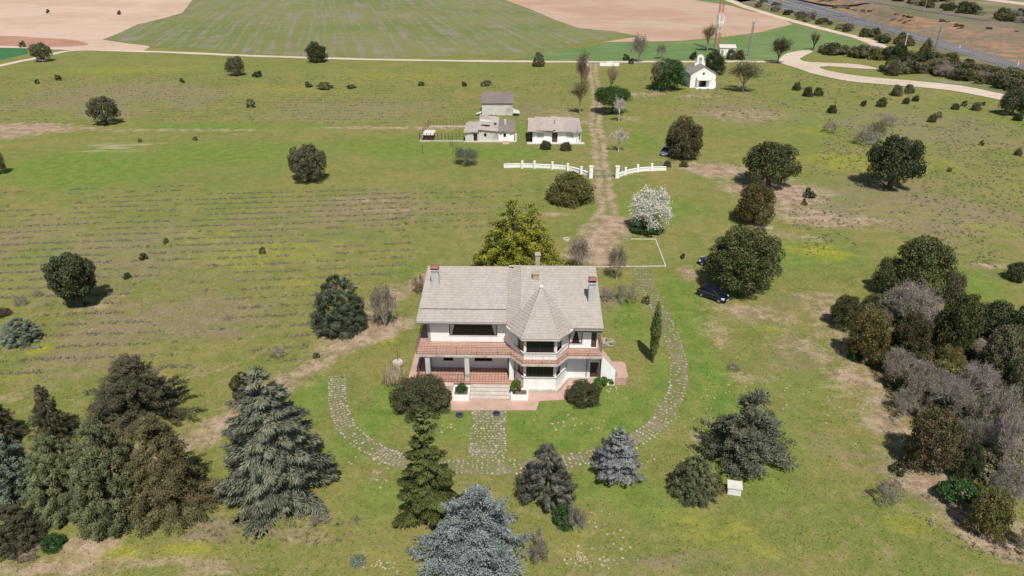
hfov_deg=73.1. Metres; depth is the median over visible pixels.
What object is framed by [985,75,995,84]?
roadside shrub
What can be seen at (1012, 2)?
track
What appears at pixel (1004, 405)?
bare tree
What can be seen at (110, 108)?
holm oak
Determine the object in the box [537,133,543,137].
window
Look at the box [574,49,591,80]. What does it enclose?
poplar
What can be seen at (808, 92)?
meadow shrub
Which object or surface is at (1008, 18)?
roadside shrub
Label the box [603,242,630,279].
sparse tree
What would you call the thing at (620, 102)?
bare white tree
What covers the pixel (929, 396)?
undergrowth bush
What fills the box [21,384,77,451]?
cedar
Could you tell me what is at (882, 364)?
undergrowth bush
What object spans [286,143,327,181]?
holm oak
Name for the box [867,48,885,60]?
roadside shrub
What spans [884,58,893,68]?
roadside shrub
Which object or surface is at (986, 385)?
bare tree
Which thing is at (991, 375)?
undergrowth bush
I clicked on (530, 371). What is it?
window
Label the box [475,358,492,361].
window
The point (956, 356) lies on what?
holm oak
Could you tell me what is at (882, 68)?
roadside shrub
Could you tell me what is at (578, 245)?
sparse tree
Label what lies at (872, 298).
holm oak
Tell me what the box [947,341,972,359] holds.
undergrowth bush
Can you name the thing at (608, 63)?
entrance wall
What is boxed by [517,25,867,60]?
crop field
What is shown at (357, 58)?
dirt road
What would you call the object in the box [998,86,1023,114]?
holm oak
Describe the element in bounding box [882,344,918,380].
bare tree
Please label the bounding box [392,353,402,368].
stone garden ornament
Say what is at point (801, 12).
roadside shrub
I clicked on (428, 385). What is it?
round bush
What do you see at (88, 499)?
cedar
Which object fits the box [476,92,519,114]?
stone barn
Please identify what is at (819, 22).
roadside shrub
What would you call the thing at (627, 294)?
dry bush
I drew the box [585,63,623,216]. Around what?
dirt driveway
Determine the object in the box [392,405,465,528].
fir tree
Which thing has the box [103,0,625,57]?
striped field
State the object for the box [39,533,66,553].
round bush
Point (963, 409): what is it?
undergrowth bush
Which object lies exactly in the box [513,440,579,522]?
weeping conifer
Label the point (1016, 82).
roadside shrub
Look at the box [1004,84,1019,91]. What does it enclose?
roadside shrub
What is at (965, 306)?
holm oak
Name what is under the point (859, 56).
roadside shrub
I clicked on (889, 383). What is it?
thicket bush
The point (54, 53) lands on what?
dirt road
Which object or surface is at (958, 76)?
roadside shrub
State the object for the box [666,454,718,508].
conifer
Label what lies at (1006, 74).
roadside shrub
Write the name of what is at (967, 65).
roadside shrub
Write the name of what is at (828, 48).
roadside shrub
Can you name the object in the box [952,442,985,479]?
holm oak
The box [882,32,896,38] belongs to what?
roadside shrub
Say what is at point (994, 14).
roadside shrub
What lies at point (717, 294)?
parked car
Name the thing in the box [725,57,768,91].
spring tree
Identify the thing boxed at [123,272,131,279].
meadow shrub
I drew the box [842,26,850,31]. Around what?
roadside shrub
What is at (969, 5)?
roadside shrub
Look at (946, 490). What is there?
thicket bush
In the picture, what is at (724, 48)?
equipment shed
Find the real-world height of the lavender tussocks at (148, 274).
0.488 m
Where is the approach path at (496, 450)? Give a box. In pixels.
[467,410,506,458]
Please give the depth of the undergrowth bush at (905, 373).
72.81 m
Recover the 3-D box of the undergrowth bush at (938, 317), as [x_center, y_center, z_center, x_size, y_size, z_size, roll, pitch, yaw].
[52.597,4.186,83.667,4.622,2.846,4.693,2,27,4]
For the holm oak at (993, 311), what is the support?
on the ground at (52, 162)
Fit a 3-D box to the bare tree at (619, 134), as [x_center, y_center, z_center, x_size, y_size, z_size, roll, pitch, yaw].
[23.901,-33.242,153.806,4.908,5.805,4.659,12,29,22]
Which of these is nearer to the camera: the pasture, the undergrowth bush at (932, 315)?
the undergrowth bush at (932, 315)
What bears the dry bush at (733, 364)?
on the ground at (52, 162)
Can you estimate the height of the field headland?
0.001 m
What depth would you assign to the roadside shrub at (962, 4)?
402.18 m
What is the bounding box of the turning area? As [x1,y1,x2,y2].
[555,212,644,265]
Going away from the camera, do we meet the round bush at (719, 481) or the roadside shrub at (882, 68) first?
the round bush at (719, 481)
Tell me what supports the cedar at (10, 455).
on the ground at (52, 162)
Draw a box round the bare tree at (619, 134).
[609,126,628,150]
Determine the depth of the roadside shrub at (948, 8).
390.74 m
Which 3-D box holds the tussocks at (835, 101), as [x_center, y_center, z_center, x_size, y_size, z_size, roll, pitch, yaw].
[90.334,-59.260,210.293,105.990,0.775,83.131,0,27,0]
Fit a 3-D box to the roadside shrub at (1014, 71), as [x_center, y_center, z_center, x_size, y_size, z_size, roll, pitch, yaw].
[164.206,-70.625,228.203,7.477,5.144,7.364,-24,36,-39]
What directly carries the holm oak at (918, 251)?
on the ground at (52, 162)
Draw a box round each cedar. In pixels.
[0,404,29,443]
[0,433,42,514]
[0,502,47,559]
[18,432,102,529]
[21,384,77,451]
[61,417,156,540]
[64,354,205,452]
[119,412,221,537]
[209,365,339,539]
[404,483,534,575]
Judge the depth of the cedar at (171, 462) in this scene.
55.44 m
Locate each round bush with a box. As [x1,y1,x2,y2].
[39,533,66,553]
[388,373,451,422]
[539,140,551,149]
[552,502,579,532]
[559,142,571,150]
[564,379,601,409]
[706,473,726,495]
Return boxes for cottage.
[527,116,583,143]
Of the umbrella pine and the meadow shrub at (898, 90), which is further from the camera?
the meadow shrub at (898, 90)
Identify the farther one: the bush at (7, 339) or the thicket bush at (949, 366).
the bush at (7, 339)
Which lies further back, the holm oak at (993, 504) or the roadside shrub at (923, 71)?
the roadside shrub at (923, 71)
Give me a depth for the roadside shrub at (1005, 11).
351.31 m
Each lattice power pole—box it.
[747,22,755,55]
[933,25,945,51]
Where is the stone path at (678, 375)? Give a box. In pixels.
[327,267,689,475]
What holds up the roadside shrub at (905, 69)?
on the ground at (52, 162)
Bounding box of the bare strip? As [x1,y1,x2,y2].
[780,289,1023,575]
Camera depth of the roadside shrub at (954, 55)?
257.98 m
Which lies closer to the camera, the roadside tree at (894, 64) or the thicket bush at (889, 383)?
the thicket bush at (889, 383)
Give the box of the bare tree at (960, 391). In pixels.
[922,367,981,417]
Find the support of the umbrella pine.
on the ground at (52, 162)
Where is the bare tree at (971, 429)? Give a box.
[957,415,994,449]
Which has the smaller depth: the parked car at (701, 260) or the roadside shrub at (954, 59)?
the parked car at (701, 260)
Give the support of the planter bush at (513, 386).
on the country house
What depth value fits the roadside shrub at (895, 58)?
247.91 m
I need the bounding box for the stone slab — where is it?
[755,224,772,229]
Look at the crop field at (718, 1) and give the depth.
507.26 m
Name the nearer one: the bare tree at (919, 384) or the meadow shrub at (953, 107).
the bare tree at (919, 384)
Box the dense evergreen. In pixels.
[650,58,687,89]
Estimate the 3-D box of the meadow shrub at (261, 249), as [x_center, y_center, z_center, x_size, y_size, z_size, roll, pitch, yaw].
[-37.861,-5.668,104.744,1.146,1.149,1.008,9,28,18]
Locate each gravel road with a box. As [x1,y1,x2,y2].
[726,0,886,47]
[779,50,1011,99]
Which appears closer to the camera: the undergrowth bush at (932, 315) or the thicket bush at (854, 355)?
the thicket bush at (854, 355)
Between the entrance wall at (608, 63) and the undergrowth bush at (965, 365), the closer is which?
the undergrowth bush at (965, 365)
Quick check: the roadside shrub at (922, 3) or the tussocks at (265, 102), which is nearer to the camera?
the tussocks at (265, 102)
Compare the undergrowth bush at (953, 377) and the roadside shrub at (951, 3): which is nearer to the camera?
the undergrowth bush at (953, 377)
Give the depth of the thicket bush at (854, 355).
78.18 m
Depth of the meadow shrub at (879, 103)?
194.19 m
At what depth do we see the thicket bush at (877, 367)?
76.59 m
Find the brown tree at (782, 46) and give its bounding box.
[770,36,794,62]
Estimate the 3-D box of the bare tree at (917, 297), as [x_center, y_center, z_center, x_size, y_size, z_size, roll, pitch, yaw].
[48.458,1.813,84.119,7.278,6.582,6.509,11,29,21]
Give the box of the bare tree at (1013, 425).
[986,405,1023,470]
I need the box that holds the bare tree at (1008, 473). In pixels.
[985,456,1023,510]
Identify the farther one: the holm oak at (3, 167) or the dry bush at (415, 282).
the holm oak at (3, 167)
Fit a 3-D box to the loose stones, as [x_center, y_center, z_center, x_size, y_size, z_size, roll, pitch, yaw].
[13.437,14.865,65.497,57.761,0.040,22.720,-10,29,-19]
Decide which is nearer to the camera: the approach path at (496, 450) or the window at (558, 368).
the approach path at (496, 450)
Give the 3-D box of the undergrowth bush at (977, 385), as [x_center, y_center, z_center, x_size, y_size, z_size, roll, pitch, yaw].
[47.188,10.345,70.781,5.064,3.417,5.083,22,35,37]
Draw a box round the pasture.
[946,0,1023,11]
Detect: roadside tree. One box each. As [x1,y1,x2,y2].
[629,32,647,61]
[655,43,666,56]
[886,60,901,75]
[891,41,908,60]
[917,38,933,57]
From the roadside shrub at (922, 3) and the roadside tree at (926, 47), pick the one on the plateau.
the roadside shrub at (922, 3)
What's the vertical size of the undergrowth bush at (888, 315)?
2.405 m
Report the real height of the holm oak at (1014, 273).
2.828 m
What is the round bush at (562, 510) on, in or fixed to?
on the ground at (52, 162)
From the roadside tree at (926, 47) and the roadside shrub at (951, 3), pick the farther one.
the roadside shrub at (951, 3)
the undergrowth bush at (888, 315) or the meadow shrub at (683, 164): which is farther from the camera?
the meadow shrub at (683, 164)
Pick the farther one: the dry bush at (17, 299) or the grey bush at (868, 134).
the grey bush at (868, 134)
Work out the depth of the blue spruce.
59.92 m
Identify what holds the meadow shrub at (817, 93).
on the ground at (52, 162)
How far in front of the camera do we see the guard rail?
222.91 m
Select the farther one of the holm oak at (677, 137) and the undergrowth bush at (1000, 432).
the holm oak at (677, 137)
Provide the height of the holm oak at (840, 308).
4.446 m
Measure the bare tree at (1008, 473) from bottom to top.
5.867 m
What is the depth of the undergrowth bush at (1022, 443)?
63.20 m
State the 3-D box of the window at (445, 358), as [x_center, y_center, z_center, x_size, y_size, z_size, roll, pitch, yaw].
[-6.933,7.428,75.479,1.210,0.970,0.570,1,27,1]
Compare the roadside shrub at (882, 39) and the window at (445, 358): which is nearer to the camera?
the window at (445, 358)
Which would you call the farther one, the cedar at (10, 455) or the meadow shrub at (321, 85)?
the meadow shrub at (321, 85)
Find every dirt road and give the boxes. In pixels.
[0,46,776,62]
[0,50,84,66]
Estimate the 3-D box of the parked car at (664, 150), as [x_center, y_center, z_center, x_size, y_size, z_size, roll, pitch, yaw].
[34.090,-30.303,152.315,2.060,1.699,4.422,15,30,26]
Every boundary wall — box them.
[504,161,593,177]
[615,163,665,177]
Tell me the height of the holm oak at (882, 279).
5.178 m
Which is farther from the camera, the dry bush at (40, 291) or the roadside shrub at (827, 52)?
the roadside shrub at (827, 52)
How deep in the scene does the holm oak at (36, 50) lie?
262.21 m
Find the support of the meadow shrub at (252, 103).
on the ground at (52, 162)
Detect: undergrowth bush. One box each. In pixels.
[858,301,892,322]
[862,302,885,320]
[879,346,910,372]
[880,308,895,322]
[881,367,914,391]
[884,303,903,326]
[892,307,913,326]
[905,348,935,365]
[909,359,931,375]
[909,389,959,417]
[914,371,964,399]
[915,399,960,418]
[919,307,941,324]
[926,333,952,358]
[930,309,961,332]
[939,371,971,385]
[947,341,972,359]
[947,359,972,368]
[948,371,993,407]
[949,406,975,431]
[950,368,983,382]
[956,435,995,463]
[958,386,991,414]
[962,345,978,361]
[962,409,988,432]
[969,355,1004,377]
[969,442,1023,488]
[971,346,983,359]
[972,336,1006,356]
[980,367,1003,383]
[987,413,1023,452]
[992,435,1023,456]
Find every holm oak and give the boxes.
[0,153,6,173]
[27,42,52,61]
[40,251,97,306]
[85,95,121,124]
[224,55,244,75]
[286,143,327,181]
[304,41,328,61]
[665,115,703,158]
[703,224,785,293]
[705,48,726,73]
[733,181,776,225]
[742,140,802,186]
[829,294,864,330]
[842,308,892,364]
[860,293,884,306]
[866,132,926,187]
[870,255,908,293]
[888,234,957,302]
[891,310,933,359]
[900,406,970,473]
[931,289,985,355]
[935,343,968,369]
[939,269,967,300]
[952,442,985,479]
[962,486,1016,543]
[969,299,1020,338]
[977,323,1023,382]
[997,363,1023,417]
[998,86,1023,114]
[998,305,1023,348]
[998,357,1023,403]
[1003,261,1023,282]
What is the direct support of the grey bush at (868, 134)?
on the ground at (52, 162)
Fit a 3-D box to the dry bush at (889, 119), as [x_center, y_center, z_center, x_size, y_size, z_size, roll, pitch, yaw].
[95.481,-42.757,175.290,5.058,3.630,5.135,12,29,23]
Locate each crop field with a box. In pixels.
[0,48,27,59]
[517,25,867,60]
[698,0,741,3]
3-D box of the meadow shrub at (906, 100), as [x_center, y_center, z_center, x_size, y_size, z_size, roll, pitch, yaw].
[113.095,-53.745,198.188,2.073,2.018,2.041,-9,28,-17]
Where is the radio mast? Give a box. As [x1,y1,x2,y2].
[714,0,724,49]
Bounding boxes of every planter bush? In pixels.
[456,382,466,393]
[510,379,520,391]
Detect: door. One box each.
[552,133,557,141]
[590,362,598,376]
[591,333,596,346]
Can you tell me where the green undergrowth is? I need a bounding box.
[631,219,663,233]
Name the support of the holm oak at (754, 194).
on the ground at (52, 162)
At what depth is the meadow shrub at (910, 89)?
210.71 m
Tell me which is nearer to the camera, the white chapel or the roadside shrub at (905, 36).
the white chapel
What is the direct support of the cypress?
on the ground at (52, 162)
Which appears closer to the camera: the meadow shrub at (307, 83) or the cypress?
the cypress
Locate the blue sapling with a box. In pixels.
[349,554,365,568]
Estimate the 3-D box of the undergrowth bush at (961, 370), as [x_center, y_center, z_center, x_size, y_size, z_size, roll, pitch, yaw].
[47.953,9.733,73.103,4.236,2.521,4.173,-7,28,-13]
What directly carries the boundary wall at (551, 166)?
on the ground at (52, 162)
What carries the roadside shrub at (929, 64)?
on the ground at (52, 162)
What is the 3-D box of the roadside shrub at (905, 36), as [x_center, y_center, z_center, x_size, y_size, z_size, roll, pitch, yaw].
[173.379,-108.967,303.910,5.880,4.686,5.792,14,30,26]
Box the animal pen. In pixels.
[419,118,464,141]
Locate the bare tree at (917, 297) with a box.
[878,276,941,323]
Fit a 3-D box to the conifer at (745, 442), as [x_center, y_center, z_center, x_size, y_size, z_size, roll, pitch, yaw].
[21.453,12.268,62.472,9.309,7.584,8.306,-8,28,-15]
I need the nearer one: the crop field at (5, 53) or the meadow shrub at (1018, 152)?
the meadow shrub at (1018, 152)
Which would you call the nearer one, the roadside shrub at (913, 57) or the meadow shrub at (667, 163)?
the meadow shrub at (667, 163)
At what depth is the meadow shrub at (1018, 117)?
179.64 m
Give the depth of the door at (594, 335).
72.79 m
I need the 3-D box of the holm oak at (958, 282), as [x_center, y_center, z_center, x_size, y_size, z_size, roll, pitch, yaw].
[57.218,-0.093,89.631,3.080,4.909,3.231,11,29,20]
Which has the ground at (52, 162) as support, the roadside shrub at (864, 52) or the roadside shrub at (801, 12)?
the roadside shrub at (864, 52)
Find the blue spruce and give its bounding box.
[591,427,644,485]
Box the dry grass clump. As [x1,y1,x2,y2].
[380,359,406,386]
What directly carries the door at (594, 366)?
in the country house
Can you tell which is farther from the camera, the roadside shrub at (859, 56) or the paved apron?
the roadside shrub at (859, 56)
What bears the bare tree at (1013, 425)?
on the ground at (52, 162)
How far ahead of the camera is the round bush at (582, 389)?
70.87 m
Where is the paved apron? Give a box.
[450,381,593,409]
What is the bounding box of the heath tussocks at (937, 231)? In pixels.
[789,117,1023,267]
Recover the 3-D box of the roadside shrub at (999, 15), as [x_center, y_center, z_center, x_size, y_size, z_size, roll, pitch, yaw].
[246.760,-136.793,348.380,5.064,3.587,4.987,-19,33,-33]
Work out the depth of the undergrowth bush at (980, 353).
77.17 m
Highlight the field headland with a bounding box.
[0,36,87,46]
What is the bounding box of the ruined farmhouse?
[463,114,516,143]
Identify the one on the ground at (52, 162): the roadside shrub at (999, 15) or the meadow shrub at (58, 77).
the meadow shrub at (58, 77)
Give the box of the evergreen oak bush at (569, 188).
[544,171,595,208]
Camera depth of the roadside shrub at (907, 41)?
301.38 m
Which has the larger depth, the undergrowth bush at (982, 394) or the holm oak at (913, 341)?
the holm oak at (913, 341)
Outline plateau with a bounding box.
[863,0,1023,29]
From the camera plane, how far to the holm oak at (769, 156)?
128.96 m
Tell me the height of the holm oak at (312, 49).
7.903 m
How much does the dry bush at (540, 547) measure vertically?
4.196 m
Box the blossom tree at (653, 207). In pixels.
[628,184,673,234]
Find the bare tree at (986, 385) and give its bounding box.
[953,359,1004,403]
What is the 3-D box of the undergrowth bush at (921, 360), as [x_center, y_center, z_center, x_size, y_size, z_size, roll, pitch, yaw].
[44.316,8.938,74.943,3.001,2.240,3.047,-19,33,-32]
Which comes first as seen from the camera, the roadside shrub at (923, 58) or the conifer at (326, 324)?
the conifer at (326, 324)
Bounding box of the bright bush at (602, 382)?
[593,376,606,388]
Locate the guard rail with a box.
[916,77,1006,91]
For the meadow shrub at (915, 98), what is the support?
on the ground at (52, 162)
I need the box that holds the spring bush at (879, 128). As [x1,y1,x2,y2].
[868,119,887,140]
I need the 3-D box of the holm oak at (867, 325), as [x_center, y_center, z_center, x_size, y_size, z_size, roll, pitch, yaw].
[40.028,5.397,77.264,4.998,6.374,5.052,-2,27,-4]
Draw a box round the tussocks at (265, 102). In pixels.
[0,75,575,124]
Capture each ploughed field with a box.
[0,0,191,50]
[507,0,790,41]
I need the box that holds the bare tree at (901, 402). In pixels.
[893,385,929,416]
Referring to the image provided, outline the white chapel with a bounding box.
[683,54,717,88]
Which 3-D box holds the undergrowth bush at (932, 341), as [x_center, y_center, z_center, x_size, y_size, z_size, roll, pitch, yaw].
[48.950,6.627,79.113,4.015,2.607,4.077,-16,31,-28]
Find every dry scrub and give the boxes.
[186,509,358,544]
[885,415,1023,562]
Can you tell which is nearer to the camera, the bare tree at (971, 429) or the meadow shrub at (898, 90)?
the bare tree at (971, 429)
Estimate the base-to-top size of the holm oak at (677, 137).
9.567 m
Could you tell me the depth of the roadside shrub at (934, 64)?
240.67 m
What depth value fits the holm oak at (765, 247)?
90.02 m
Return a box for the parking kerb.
[595,239,665,266]
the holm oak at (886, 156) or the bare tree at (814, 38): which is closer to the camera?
the holm oak at (886, 156)
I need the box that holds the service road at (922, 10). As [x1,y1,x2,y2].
[843,0,987,19]
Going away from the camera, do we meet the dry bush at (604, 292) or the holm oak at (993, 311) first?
the holm oak at (993, 311)
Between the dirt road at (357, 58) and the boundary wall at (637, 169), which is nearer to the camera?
the boundary wall at (637, 169)
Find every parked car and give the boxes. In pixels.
[660,145,672,155]
[697,256,726,265]
[697,283,729,303]
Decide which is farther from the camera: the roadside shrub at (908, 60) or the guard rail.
the roadside shrub at (908, 60)
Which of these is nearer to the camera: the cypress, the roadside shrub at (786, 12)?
the cypress
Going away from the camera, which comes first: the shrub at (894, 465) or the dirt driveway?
the shrub at (894, 465)
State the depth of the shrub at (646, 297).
90.45 m
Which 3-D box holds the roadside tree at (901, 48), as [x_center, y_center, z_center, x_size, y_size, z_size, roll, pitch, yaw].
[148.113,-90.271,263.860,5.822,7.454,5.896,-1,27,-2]
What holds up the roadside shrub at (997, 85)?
on the ground at (52, 162)
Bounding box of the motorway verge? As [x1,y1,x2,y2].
[737,0,1014,67]
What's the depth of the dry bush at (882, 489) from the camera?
58.02 m
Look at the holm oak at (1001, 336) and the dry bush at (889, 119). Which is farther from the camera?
the dry bush at (889, 119)
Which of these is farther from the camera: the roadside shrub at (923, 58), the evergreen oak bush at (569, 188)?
the roadside shrub at (923, 58)
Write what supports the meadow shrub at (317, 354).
on the ground at (52, 162)
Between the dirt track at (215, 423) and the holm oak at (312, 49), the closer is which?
the dirt track at (215, 423)
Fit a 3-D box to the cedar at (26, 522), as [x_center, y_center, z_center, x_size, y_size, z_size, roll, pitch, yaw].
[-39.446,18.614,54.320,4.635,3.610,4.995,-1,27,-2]
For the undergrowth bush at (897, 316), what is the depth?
85.30 m
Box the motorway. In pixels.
[755,0,1023,68]
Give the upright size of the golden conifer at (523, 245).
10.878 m
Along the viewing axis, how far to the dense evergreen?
212.20 m
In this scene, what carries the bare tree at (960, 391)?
on the ground at (52, 162)
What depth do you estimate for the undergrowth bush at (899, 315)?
85.28 m
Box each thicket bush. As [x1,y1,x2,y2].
[847,347,862,362]
[868,354,886,371]
[883,376,897,389]
[895,376,916,393]
[930,359,960,382]
[936,476,979,505]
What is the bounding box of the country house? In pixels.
[409,252,627,400]
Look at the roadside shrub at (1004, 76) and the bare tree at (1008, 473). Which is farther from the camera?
the roadside shrub at (1004, 76)
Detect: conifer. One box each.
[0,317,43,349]
[308,273,369,340]
[469,198,573,266]
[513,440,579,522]
[532,51,544,66]
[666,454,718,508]
[694,386,800,480]
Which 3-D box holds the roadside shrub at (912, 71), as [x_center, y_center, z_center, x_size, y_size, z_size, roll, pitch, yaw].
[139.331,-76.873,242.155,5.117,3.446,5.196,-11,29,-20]
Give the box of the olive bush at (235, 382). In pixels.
[228,371,260,400]
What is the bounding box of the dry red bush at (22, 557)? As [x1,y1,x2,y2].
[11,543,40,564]
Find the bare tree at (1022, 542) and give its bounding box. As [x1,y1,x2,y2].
[1014,520,1023,546]
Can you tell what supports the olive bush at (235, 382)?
on the dirt track at (215, 423)
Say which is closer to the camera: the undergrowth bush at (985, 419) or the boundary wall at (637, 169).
the undergrowth bush at (985, 419)
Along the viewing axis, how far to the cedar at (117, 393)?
66.60 m
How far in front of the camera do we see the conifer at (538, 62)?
254.15 m
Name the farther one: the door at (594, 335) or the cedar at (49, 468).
the door at (594, 335)
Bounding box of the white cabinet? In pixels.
[727,479,742,495]
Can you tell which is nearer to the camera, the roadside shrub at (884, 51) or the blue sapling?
the blue sapling
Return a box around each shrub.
[0,307,11,318]
[19,41,25,46]
[54,74,61,79]
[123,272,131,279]
[138,253,147,259]
[245,98,255,106]
[251,71,261,76]
[258,246,265,253]
[305,81,312,86]
[312,352,319,357]
[316,82,333,89]
[480,80,492,85]
[622,54,629,60]
[641,295,649,304]
[664,160,671,166]
[679,161,688,166]
[689,52,696,59]
[726,49,735,59]
[736,49,744,59]
[773,5,780,9]
[782,9,790,14]
[792,82,800,90]
[795,11,804,15]
[802,86,813,96]
[804,187,816,197]
[807,11,817,15]
[814,87,823,96]
[816,20,824,24]
[818,43,831,50]
[822,44,838,55]
[824,42,840,52]
[827,104,836,113]
[839,45,848,54]
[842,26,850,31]
[847,46,856,55]
[848,46,862,56]
[850,51,866,58]
[854,46,870,56]
[859,27,871,37]
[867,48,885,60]
[871,27,881,35]
[876,97,887,107]
[878,34,891,42]
[879,63,890,71]
[881,47,894,57]
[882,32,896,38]
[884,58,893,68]
[885,56,901,64]
[889,84,902,96]
[889,461,906,476]
[893,35,902,43]
[895,60,910,74]
[901,35,912,45]
[902,39,911,45]
[902,97,909,103]
[903,58,920,65]
[904,84,914,93]
[906,60,921,70]
[907,65,916,73]
[910,54,918,61]
[911,95,919,101]
[917,0,930,5]
[917,66,927,73]
[918,52,940,62]
[925,1,934,7]
[925,61,934,67]
[926,57,943,61]
[927,60,944,74]
[927,113,937,122]
[931,63,949,72]
[933,67,954,76]
[934,65,946,74]
[939,55,950,60]
[943,6,953,10]
[943,52,960,61]
[944,2,956,8]
[946,58,961,63]
[949,68,968,80]
[951,103,959,109]
[954,70,970,80]
[955,8,964,12]
[958,1,971,7]
[959,3,972,12]
[959,61,975,69]
[962,58,976,64]
[963,69,979,80]
[965,5,979,13]
[970,63,991,76]
[971,64,985,71]
[971,102,981,110]
[972,77,985,83]
[978,72,990,79]
[980,67,993,73]
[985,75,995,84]
[989,73,1010,81]
[991,67,1004,72]
[991,78,1005,87]
[991,81,1003,88]
[993,9,1010,17]
[995,7,1013,14]
[995,13,1005,19]
[997,71,1011,78]
[999,14,1015,21]
[1002,65,1021,79]
[1002,77,1023,88]
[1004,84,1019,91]
[1011,9,1023,14]
[1012,112,1023,120]
[1014,148,1022,155]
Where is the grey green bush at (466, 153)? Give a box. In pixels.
[452,144,480,164]
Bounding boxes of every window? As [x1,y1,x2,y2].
[443,357,453,360]
[448,324,496,335]
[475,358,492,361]
[524,341,553,352]
[525,366,553,376]
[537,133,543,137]
[556,366,560,376]
[557,341,561,351]
[566,133,573,137]
[569,332,582,344]
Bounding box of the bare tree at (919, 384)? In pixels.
[902,353,949,406]
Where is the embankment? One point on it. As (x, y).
(1006, 43)
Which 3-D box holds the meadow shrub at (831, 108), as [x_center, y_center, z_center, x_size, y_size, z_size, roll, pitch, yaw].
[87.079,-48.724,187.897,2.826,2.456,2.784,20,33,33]
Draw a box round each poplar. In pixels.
[571,76,592,113]
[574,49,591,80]
[580,65,589,89]
[605,63,619,85]
[702,22,718,50]
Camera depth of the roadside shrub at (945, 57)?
257.46 m
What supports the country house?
on the ground at (52, 162)
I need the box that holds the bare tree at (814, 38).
[810,31,819,49]
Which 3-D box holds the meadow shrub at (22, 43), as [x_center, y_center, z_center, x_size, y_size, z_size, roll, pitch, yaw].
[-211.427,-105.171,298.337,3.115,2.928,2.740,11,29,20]
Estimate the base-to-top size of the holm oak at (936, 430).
6.159 m
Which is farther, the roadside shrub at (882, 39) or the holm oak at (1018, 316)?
the roadside shrub at (882, 39)
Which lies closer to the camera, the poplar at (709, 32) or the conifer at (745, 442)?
the conifer at (745, 442)
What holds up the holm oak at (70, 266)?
on the ground at (52, 162)
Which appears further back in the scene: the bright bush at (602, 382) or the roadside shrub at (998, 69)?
the roadside shrub at (998, 69)
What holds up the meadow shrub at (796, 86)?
on the ground at (52, 162)
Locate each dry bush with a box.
[12,295,27,305]
[31,288,42,297]
[268,346,287,359]
[308,502,330,526]
[411,273,423,293]
[529,525,549,565]
[567,500,587,534]
[601,285,616,301]
[615,280,638,303]
[727,361,742,371]
[822,118,838,133]
[874,476,903,506]
[878,111,898,126]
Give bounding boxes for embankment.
[804,0,1023,64]
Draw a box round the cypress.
[649,301,662,362]
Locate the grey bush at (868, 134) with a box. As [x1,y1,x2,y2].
[852,124,883,146]
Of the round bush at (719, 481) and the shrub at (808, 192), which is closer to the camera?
the round bush at (719, 481)
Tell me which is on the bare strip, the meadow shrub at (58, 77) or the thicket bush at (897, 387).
the thicket bush at (897, 387)
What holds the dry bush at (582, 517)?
on the ground at (52, 162)
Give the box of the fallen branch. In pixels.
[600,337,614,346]
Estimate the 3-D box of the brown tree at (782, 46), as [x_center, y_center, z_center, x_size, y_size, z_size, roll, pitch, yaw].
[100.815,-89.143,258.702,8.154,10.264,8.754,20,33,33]
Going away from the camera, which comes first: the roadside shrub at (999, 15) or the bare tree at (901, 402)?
the bare tree at (901, 402)
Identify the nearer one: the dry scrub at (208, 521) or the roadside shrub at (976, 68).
the dry scrub at (208, 521)
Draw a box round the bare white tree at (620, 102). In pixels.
[612,95,626,121]
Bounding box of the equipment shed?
[719,44,736,55]
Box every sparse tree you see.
[361,279,397,327]
[568,236,597,265]
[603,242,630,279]
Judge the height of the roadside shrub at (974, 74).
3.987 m
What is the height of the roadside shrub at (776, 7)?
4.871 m
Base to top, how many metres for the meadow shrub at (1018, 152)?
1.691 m
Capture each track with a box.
[98,269,426,481]
[987,0,1023,4]
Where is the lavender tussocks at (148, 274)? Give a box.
[0,184,410,374]
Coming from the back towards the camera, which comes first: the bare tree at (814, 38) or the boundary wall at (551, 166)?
the bare tree at (814, 38)
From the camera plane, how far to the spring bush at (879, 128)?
161.02 m
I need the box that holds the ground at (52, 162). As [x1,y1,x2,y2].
[0,2,1023,575]
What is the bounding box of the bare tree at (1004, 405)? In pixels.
[967,379,1023,440]
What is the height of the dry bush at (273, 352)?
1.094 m
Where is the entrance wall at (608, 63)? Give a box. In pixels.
[600,61,618,65]
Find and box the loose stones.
[331,371,890,572]
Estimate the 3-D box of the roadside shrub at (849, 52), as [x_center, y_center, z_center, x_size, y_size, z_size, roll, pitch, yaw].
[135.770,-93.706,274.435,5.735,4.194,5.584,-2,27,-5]
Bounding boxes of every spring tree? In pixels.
[650,58,672,90]
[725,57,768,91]
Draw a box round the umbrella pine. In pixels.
[593,85,632,113]
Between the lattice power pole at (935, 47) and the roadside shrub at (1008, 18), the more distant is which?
the roadside shrub at (1008, 18)
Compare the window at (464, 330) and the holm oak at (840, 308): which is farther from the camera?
the holm oak at (840, 308)
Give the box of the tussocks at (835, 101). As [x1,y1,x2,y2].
[640,70,1023,127]
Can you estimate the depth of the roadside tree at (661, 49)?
269.44 m

